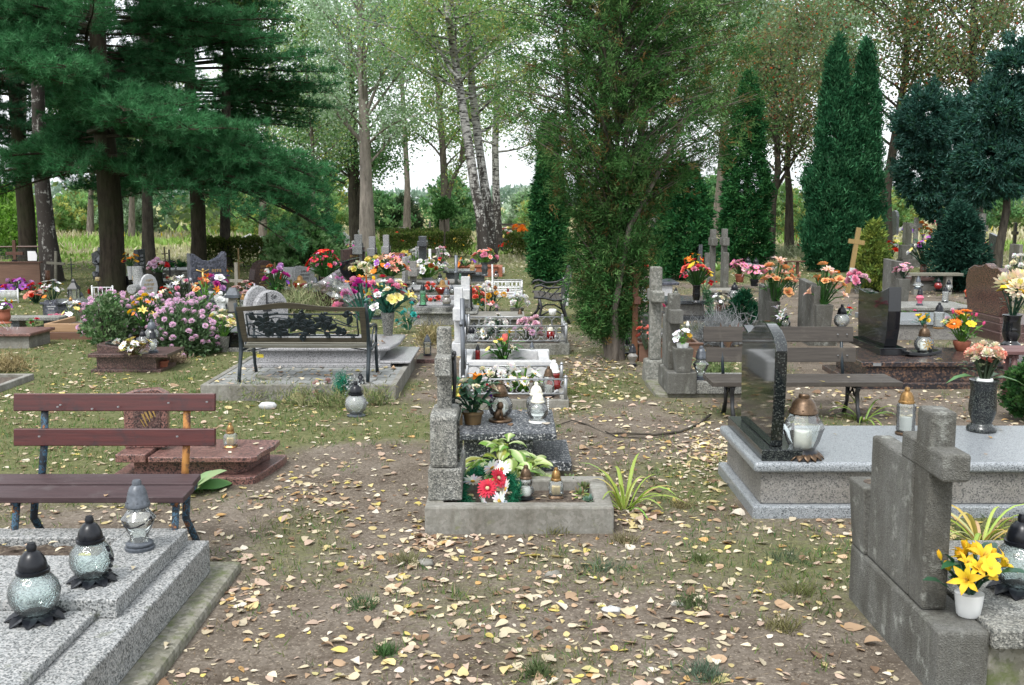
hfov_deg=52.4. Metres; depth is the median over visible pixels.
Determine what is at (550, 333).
grave lantern
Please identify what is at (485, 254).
flower bouquet
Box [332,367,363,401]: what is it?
flower spray
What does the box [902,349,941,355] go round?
stone book
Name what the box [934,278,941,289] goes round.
grave lantern
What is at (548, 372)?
grave lantern
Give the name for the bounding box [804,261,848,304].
flower bouquet
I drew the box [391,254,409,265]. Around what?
flower bouquet
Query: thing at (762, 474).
grave
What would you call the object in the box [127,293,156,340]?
flower bouquet
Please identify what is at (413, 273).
grave cross
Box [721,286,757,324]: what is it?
spruce bush
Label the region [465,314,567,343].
grave fence
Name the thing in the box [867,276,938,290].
grave
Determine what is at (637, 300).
grave cross
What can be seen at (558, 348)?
grave
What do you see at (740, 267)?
flower bouquet
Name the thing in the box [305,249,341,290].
flower bouquet
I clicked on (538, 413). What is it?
grave lantern
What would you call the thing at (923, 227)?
flower bouquet
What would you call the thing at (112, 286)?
grave fence
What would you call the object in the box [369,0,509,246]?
forked tree
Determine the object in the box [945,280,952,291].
grave lantern
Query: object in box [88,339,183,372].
grave
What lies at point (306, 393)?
weed clump
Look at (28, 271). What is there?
board fence
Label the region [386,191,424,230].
juniper bush
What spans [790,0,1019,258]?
rowan tree
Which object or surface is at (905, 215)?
field bush
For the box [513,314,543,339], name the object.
flower bouquet
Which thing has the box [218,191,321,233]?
field bush
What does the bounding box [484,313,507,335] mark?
flower bouquet
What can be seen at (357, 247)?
grave cross
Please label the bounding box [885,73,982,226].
cypress tree
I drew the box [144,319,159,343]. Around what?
grave lantern
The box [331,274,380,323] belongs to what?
flower bouquet
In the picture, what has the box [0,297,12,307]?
flower bouquet
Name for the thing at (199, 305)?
chrysanthemum bush
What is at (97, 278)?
grave lantern
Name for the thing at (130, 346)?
flower bouquet
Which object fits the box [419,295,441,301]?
flower bouquet
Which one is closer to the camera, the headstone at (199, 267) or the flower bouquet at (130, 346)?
the flower bouquet at (130, 346)
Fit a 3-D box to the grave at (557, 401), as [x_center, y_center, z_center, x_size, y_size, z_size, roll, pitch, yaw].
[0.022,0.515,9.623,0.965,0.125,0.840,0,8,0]
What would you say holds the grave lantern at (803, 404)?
on the grave at (762, 474)
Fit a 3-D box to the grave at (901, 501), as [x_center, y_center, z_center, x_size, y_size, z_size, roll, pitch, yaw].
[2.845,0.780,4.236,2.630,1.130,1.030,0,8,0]
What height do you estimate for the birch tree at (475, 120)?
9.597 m
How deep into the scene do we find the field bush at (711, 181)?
64.64 m
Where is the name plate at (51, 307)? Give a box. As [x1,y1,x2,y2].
[44,300,57,314]
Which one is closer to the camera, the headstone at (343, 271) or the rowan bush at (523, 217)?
the headstone at (343, 271)
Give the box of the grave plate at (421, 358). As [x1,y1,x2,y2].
[416,353,436,362]
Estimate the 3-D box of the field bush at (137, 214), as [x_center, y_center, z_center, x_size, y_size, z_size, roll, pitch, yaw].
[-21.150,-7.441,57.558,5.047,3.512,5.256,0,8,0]
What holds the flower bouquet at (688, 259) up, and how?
on the grave at (724, 291)
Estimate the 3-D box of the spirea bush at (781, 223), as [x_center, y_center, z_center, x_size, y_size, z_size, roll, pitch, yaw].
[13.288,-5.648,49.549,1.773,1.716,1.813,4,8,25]
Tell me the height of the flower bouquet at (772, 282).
0.637 m
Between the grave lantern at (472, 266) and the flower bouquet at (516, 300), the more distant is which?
the grave lantern at (472, 266)
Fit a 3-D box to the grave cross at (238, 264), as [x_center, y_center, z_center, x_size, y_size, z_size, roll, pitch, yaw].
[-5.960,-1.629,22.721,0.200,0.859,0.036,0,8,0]
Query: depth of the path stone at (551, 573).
5.06 m
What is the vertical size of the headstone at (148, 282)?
0.758 m
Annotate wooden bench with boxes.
[0,393,215,540]
[703,327,902,422]
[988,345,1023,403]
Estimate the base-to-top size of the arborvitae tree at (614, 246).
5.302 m
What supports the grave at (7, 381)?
on the ground at (292, 626)
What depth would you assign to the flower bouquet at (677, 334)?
9.63 m
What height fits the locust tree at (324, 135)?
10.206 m
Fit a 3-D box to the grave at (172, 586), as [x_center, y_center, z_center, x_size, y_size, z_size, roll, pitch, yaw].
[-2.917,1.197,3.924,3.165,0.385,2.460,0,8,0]
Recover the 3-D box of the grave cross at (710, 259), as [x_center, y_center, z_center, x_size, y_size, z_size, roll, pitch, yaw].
[4.220,-1.772,22.168,0.220,1.270,0.440,0,8,0]
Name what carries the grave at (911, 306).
on the ground at (292, 626)
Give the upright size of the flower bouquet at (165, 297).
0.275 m
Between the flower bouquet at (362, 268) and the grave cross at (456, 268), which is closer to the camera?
the flower bouquet at (362, 268)
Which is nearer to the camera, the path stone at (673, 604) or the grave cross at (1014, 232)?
the path stone at (673, 604)
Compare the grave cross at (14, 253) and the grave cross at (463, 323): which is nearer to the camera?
the grave cross at (463, 323)
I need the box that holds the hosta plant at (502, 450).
[466,433,552,488]
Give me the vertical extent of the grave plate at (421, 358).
0.060 m
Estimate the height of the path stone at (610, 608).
0.028 m
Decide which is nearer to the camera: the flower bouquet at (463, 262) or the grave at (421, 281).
the grave at (421, 281)
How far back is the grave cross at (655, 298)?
10.62 m
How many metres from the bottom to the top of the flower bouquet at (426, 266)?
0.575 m
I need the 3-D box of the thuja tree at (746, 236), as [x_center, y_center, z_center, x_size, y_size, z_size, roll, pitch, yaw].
[6.554,-4.857,29.056,1.954,5.616,1.976,0,8,0]
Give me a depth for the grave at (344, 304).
17.98 m
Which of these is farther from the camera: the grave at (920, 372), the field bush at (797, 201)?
the field bush at (797, 201)
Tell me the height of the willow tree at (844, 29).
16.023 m
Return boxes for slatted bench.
[408,249,436,261]
[498,238,513,252]
[502,223,524,229]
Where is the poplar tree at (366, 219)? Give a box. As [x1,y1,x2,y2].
[284,0,453,252]
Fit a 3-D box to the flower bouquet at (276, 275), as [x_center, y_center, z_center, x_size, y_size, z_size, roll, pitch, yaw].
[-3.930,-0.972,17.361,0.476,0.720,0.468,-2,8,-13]
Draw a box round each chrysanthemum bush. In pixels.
[75,287,141,338]
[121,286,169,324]
[144,297,222,356]
[155,291,228,330]
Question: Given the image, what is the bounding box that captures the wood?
[13,179,1023,207]
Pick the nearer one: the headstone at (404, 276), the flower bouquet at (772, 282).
the flower bouquet at (772, 282)
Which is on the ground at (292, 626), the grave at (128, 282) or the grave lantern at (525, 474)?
the grave at (128, 282)
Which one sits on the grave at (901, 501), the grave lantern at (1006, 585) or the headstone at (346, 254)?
the grave lantern at (1006, 585)
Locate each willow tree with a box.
[629,0,808,237]
[734,0,896,183]
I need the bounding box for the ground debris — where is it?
[0,301,1019,684]
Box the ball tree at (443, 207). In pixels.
[430,195,457,255]
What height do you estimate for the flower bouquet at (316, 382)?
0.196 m
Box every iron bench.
[233,302,378,381]
[531,265,572,323]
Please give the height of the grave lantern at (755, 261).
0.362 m
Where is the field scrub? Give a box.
[0,179,1023,233]
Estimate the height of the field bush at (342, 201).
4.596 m
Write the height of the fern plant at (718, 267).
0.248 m
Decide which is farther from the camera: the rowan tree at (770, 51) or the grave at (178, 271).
the rowan tree at (770, 51)
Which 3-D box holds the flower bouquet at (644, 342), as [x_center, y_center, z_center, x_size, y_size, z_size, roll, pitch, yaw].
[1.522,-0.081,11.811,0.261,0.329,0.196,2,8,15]
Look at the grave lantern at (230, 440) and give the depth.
6.94 m
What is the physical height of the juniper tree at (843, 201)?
6.376 m
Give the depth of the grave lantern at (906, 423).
6.66 m
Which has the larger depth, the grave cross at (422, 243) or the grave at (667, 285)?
the grave cross at (422, 243)
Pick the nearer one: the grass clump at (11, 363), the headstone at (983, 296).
the grass clump at (11, 363)
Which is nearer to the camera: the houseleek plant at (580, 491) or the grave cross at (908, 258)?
the houseleek plant at (580, 491)
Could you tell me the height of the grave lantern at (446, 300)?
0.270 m
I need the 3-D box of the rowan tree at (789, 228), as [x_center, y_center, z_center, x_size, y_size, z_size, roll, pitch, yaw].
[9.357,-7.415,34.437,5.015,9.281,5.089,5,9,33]
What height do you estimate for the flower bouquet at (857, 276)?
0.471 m
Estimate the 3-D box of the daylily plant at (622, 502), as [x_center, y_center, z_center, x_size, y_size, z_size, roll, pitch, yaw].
[0.712,0.850,6.135,0.745,0.291,0.693,-6,10,-39]
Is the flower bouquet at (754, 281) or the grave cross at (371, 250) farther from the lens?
the grave cross at (371, 250)
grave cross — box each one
[6,240,23,260]
[46,251,64,282]
[163,249,175,276]
[230,262,242,285]
[234,248,242,278]
[352,234,364,261]
[367,237,377,277]
[381,235,391,273]
[408,261,418,285]
[417,236,427,261]
[436,248,440,271]
[454,255,457,284]
[459,298,467,385]
[461,276,471,310]
[631,273,640,361]
[642,266,664,380]
[704,229,717,287]
[719,229,729,287]
[845,227,864,293]
[896,217,922,266]
[979,214,987,242]
[1011,222,1018,243]
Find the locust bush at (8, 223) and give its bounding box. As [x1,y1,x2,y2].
[0,185,37,257]
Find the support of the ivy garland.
on the ground at (292, 626)
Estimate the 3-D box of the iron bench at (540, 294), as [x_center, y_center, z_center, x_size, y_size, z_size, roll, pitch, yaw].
[0.608,-0.751,16.088,0.608,0.851,1.102,0,8,0]
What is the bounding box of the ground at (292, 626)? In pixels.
[0,204,1023,684]
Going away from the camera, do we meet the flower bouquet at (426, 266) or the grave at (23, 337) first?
the grave at (23, 337)
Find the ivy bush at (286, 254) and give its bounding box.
[257,208,348,271]
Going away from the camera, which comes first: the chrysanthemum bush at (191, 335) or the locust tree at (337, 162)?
the chrysanthemum bush at (191, 335)
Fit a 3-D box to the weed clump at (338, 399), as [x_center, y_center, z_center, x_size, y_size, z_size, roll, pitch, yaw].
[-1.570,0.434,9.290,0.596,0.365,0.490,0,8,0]
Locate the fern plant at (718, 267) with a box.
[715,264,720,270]
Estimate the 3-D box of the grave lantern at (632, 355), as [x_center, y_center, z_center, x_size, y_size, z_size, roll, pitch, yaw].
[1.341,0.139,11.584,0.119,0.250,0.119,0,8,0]
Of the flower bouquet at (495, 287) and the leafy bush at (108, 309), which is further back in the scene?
the flower bouquet at (495, 287)
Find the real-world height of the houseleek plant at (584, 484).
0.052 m
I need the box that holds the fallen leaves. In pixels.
[0,262,1023,684]
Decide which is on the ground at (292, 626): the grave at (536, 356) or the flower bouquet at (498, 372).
the grave at (536, 356)
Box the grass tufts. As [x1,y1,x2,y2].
[27,321,867,682]
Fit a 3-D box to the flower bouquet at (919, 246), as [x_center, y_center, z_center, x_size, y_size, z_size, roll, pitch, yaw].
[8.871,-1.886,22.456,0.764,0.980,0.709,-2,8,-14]
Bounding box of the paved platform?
[200,356,414,400]
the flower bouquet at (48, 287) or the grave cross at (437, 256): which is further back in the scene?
the grave cross at (437, 256)
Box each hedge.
[206,234,279,266]
[379,226,470,244]
[382,228,473,256]
[503,230,528,255]
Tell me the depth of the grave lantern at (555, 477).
6.10 m
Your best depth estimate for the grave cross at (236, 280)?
21.25 m
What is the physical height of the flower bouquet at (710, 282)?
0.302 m
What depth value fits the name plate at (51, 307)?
15.99 m
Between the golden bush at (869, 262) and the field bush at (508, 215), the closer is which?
the golden bush at (869, 262)
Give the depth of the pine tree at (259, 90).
28.34 m
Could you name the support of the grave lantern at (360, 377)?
on the paved platform
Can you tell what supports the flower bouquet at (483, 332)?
on the grave at (558, 348)
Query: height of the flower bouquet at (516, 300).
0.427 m
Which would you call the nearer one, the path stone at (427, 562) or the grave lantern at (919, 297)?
the path stone at (427, 562)
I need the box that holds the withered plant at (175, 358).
[170,352,194,363]
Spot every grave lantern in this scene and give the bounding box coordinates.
[3,542,66,629]
[66,515,117,589]
[67,296,74,307]
[95,273,100,281]
[120,479,155,553]
[138,330,147,346]
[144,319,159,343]
[148,329,158,352]
[208,283,215,301]
[223,422,237,447]
[240,294,244,306]
[293,275,306,289]
[312,277,318,291]
[330,292,336,305]
[345,381,367,417]
[357,374,364,383]
[372,300,381,319]
[408,287,416,302]
[419,283,426,305]
[423,334,431,355]
[435,280,449,294]
[442,287,450,305]
[467,324,478,342]
[470,260,474,270]
[475,344,479,359]
[488,380,512,423]
[518,465,533,500]
[526,382,548,416]
[527,389,547,423]
[529,377,533,392]
[543,366,554,396]
[546,324,554,339]
[546,360,561,392]
[548,467,563,498]
[625,337,630,354]
[627,344,637,366]
[693,346,708,379]
[728,282,738,299]
[751,258,759,270]
[782,313,790,326]
[783,393,824,462]
[834,304,849,326]
[895,387,916,435]
[912,276,923,288]
[914,324,933,351]
[916,288,923,305]
[933,302,944,328]
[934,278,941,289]
[941,286,948,302]
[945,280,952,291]
[986,512,1023,600]
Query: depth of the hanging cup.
15.23 m
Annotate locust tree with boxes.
[45,107,133,237]
[89,37,184,236]
[197,0,341,235]
[248,0,383,213]
[254,0,438,241]
[256,74,403,214]
[336,0,489,228]
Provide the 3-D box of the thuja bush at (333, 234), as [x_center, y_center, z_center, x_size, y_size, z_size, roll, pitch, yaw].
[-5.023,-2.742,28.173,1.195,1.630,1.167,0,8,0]
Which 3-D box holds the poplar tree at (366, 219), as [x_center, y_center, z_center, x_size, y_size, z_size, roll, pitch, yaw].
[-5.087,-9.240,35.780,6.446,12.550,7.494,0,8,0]
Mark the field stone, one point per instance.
(268, 405)
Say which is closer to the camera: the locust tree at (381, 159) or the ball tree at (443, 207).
the ball tree at (443, 207)
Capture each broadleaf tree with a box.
[79,0,244,272]
[216,0,326,267]
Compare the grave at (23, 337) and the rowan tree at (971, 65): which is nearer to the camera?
the grave at (23, 337)
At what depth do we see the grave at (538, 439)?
6.73 m
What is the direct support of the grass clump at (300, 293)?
on the ground at (292, 626)
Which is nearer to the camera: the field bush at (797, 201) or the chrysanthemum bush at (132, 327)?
the chrysanthemum bush at (132, 327)
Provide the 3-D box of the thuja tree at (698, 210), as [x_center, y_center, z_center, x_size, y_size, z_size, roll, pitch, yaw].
[4.067,-2.871,24.544,1.860,2.974,1.721,0,8,0]
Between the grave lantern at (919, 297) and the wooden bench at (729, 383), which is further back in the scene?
the grave lantern at (919, 297)
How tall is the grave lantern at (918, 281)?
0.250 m
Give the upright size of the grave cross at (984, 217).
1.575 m
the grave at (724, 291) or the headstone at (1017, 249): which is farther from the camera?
the headstone at (1017, 249)
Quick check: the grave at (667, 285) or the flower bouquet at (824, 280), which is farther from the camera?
the grave at (667, 285)
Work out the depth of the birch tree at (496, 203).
37.43 m
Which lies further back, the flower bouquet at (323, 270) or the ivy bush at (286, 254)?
the ivy bush at (286, 254)
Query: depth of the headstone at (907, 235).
41.39 m
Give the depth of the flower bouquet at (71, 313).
15.03 m
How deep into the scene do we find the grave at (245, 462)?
6.81 m
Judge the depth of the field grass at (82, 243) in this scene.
42.58 m
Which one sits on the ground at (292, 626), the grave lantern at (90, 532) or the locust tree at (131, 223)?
the locust tree at (131, 223)
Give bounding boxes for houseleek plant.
[575,486,587,494]
[577,481,589,488]
[582,494,592,501]
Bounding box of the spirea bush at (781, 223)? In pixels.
[776,206,803,237]
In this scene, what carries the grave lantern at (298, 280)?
on the ground at (292, 626)
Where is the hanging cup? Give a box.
[549,309,555,315]
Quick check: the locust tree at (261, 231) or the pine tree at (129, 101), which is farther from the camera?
the locust tree at (261, 231)
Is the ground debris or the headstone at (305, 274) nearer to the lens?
the ground debris
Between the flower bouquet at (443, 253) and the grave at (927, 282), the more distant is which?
the flower bouquet at (443, 253)
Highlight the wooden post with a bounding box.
[45,270,50,283]
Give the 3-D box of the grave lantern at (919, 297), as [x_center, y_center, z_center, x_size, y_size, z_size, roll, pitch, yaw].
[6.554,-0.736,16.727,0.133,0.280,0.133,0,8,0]
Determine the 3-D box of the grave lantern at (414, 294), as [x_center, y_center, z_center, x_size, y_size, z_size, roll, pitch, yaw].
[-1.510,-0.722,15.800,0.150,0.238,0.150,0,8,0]
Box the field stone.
[258,402,276,408]
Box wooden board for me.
[254,374,282,380]
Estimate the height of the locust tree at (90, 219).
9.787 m
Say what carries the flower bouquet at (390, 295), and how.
on the grave at (390, 353)
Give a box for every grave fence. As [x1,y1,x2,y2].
[0,288,18,302]
[91,285,113,297]
[461,362,567,399]
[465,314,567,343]
[491,264,522,293]
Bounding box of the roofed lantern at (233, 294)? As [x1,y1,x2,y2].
[224,287,240,312]
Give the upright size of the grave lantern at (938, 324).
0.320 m
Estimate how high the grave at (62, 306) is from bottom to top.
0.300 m
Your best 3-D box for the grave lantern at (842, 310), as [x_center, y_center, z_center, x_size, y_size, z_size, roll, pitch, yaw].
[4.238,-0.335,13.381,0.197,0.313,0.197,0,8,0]
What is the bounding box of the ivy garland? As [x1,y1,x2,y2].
[700,286,716,315]
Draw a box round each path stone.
[418,558,433,565]
[544,570,561,577]
[600,605,620,611]
[670,601,683,605]
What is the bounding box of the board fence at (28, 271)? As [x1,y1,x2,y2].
[0,246,42,284]
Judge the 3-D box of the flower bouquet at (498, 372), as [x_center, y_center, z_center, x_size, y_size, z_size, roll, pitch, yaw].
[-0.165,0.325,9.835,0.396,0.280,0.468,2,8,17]
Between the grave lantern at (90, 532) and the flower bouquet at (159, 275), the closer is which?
the grave lantern at (90, 532)
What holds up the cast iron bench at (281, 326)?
on the paved platform
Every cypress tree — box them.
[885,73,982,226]
[946,28,1023,267]
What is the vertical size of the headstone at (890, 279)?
0.862 m
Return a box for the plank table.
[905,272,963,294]
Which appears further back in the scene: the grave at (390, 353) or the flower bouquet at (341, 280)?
the flower bouquet at (341, 280)
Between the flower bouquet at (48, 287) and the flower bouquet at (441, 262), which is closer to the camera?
the flower bouquet at (48, 287)
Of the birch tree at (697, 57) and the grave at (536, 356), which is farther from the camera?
the birch tree at (697, 57)
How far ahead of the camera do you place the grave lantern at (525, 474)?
6.06 m
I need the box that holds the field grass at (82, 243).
[0,220,1023,267]
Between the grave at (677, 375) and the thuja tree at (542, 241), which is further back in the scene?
the thuja tree at (542, 241)
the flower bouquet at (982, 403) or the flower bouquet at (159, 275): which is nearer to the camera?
the flower bouquet at (982, 403)
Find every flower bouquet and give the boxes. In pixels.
[0,284,9,293]
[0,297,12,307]
[0,302,12,323]
[3,277,34,291]
[23,282,48,302]
[26,317,41,326]
[37,279,63,299]
[61,300,83,320]
[112,336,152,355]
[121,252,138,279]
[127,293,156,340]
[146,257,169,282]
[158,286,171,300]
[159,275,195,301]
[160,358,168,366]
[190,273,219,311]
[204,273,228,294]
[209,309,236,351]
[232,280,254,305]
[262,263,289,291]
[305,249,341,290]
[312,378,331,398]
[326,273,345,291]
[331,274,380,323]
[348,257,374,285]
[360,254,383,282]
[364,274,416,335]
[370,252,410,285]
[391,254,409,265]
[395,301,419,329]
[408,248,418,263]
[409,257,448,279]
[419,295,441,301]
[425,281,435,291]
[433,246,450,264]
[433,258,449,269]
[452,371,500,424]
[453,459,526,502]
[458,257,475,266]
[471,247,498,275]
[472,280,497,305]
[472,286,487,304]
[473,316,498,339]
[477,298,499,310]
[479,361,516,389]
[481,330,525,359]
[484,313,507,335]
[486,283,506,304]
[497,365,545,391]
[502,227,512,241]
[508,224,528,241]
[508,291,529,310]
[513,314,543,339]
[636,321,648,349]
[672,328,692,347]
[679,258,713,303]
[684,253,704,276]
[700,278,716,291]
[713,290,729,311]
[730,259,748,281]
[742,264,767,285]
[757,256,798,301]
[772,305,789,326]
[781,265,800,290]
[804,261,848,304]
[840,306,854,320]
[845,269,870,293]
[887,240,898,257]
[892,262,913,278]
[906,232,932,271]
[914,312,932,325]
[918,221,932,234]
[923,539,1023,618]
[941,308,985,350]
[947,339,1022,433]
[993,268,1023,344]
[1005,253,1023,276]
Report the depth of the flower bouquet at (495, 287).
17.30 m
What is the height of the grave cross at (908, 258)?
1.418 m
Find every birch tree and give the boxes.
[31,0,121,282]
[305,0,570,264]
[379,0,574,263]
[404,0,561,251]
[533,0,768,248]
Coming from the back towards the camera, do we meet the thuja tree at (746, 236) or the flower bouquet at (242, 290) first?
the thuja tree at (746, 236)
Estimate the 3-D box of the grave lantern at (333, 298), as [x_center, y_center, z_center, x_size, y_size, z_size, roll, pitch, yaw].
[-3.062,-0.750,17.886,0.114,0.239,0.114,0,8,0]
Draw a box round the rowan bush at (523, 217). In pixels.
[511,196,531,228]
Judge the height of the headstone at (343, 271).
0.788 m
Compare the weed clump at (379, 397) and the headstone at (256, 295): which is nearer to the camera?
the weed clump at (379, 397)
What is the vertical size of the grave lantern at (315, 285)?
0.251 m
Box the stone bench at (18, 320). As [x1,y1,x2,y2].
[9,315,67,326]
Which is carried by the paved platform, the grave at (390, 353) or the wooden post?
the grave at (390, 353)
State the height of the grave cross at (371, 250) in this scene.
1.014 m
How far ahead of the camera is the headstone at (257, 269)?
21.83 m
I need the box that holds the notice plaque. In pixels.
[27,251,36,260]
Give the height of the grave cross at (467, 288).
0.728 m
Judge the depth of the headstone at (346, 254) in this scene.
24.46 m
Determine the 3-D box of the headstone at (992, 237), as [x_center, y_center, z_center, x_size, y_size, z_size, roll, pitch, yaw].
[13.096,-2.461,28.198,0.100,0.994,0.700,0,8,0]
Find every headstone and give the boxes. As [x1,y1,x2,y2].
[127,266,157,300]
[133,249,145,272]
[187,251,226,308]
[243,285,287,344]
[248,260,273,288]
[283,267,292,279]
[292,266,314,291]
[318,257,359,292]
[340,247,364,277]
[341,231,349,248]
[402,256,407,290]
[696,245,702,272]
[753,284,790,326]
[797,278,836,345]
[849,287,906,355]
[882,259,910,300]
[892,210,898,235]
[902,222,911,244]
[955,263,1023,342]
[988,233,1002,267]
[1009,244,1022,265]
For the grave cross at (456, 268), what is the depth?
21.22 m
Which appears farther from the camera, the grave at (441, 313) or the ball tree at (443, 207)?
the ball tree at (443, 207)
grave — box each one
[0,327,54,348]
[0,374,33,391]
[0,528,240,684]
[40,299,90,316]
[44,317,149,339]
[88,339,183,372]
[115,387,286,484]
[126,273,165,286]
[132,278,187,293]
[153,267,186,277]
[207,325,251,351]
[244,334,419,367]
[310,286,369,306]
[360,278,401,291]
[406,279,460,291]
[407,295,479,324]
[408,285,460,300]
[425,326,613,533]
[443,269,487,283]
[452,287,551,380]
[452,379,571,475]
[458,265,502,276]
[460,384,568,408]
[465,333,569,354]
[470,311,524,327]
[496,291,522,296]
[629,313,685,340]
[637,338,703,361]
[639,279,678,300]
[645,293,741,397]
[662,296,722,320]
[700,288,738,301]
[718,321,1023,518]
[822,347,1023,388]
[849,406,1023,684]
[855,312,972,339]
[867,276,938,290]
[901,301,966,313]
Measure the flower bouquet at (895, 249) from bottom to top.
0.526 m
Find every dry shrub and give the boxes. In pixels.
[682,299,772,346]
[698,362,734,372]
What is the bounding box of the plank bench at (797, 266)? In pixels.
[781,261,804,273]
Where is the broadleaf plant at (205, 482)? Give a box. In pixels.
[195,469,231,489]
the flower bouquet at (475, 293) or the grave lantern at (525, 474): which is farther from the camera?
the flower bouquet at (475, 293)
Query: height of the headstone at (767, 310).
0.686 m
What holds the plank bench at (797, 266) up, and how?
on the ground at (292, 626)
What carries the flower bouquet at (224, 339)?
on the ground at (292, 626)
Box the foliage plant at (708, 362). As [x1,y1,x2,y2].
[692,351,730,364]
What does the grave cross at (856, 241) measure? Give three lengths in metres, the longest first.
1.376 x 0.320 x 0.066 m
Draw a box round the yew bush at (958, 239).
[922,198,996,291]
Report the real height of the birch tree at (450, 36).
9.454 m
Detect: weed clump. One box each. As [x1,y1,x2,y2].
[229,370,286,402]
[265,377,344,406]
[299,371,365,409]
[350,380,401,405]
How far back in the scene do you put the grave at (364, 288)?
21.58 m
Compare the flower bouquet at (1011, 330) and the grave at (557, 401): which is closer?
the grave at (557, 401)
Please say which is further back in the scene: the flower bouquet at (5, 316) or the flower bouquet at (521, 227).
the flower bouquet at (521, 227)
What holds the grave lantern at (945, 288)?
on the grave at (911, 306)
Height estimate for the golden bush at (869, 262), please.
1.619 m
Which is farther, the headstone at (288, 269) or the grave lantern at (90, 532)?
the headstone at (288, 269)
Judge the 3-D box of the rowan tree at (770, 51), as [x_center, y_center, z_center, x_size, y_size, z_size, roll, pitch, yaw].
[8.243,-6.501,32.465,5.241,8.001,4.860,0,8,0]
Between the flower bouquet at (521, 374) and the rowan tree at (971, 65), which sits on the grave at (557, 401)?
the flower bouquet at (521, 374)
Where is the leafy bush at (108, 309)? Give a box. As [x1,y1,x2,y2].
[79,290,129,345]
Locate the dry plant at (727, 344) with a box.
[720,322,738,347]
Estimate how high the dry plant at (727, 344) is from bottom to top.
0.345 m
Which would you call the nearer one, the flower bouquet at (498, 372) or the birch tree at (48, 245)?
the flower bouquet at (498, 372)
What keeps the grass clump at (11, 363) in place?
on the ground at (292, 626)
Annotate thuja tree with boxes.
[522,111,574,284]
[651,160,720,280]
[712,66,778,266]
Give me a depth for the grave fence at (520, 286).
20.12 m
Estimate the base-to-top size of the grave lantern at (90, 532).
0.275 m
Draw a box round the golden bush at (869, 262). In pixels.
[847,215,893,291]
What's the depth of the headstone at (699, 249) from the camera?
23.97 m
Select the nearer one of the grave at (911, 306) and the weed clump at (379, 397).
the weed clump at (379, 397)
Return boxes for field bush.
[52,184,98,232]
[94,187,176,235]
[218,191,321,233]
[270,189,335,218]
[317,172,348,226]
[373,188,420,235]
[419,170,475,230]
[501,184,531,227]
[704,171,742,226]
[748,181,805,233]
[891,188,921,228]
[968,198,1023,229]
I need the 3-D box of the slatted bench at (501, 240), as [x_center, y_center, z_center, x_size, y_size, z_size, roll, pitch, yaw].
[-0.178,-3.434,37.136,0.622,0.592,0.380,0,8,0]
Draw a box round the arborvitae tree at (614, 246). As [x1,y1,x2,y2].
[464,0,788,360]
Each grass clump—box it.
[0,346,43,373]
[237,276,336,312]
[287,282,322,305]
[408,311,452,345]
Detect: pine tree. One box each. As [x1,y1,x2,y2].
[0,0,348,292]
[0,1,141,260]
[29,0,345,260]
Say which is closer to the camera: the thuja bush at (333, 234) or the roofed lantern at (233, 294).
the roofed lantern at (233, 294)
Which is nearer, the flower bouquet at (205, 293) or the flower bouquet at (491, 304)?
the flower bouquet at (205, 293)
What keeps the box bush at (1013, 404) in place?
on the ground at (292, 626)
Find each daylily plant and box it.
[572,453,687,520]
[829,393,900,425]
[950,504,1023,539]
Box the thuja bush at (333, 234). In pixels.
[308,211,345,258]
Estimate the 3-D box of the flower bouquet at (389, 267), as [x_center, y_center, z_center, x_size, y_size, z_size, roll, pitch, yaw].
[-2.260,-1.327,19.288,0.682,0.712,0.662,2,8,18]
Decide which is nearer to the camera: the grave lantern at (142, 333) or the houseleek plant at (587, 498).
the houseleek plant at (587, 498)
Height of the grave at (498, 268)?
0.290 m
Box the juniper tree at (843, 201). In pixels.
[795,27,891,271]
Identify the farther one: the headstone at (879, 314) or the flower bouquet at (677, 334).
the headstone at (879, 314)
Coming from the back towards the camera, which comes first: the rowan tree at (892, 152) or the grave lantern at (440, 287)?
the rowan tree at (892, 152)
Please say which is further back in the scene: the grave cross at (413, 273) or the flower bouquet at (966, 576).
the grave cross at (413, 273)
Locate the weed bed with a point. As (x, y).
(782, 253)
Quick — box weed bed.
[751,238,804,258]
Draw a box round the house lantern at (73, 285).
[67,279,80,298]
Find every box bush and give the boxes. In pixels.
[163,259,186,267]
[997,357,1023,420]
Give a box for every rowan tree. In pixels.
[696,10,836,260]
[716,0,853,256]
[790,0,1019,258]
[869,0,1023,216]
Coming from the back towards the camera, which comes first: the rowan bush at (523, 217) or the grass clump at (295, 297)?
the rowan bush at (523, 217)
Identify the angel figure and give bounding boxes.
[91,247,99,279]
[214,291,227,310]
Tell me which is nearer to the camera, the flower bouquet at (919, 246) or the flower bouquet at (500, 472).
the flower bouquet at (500, 472)

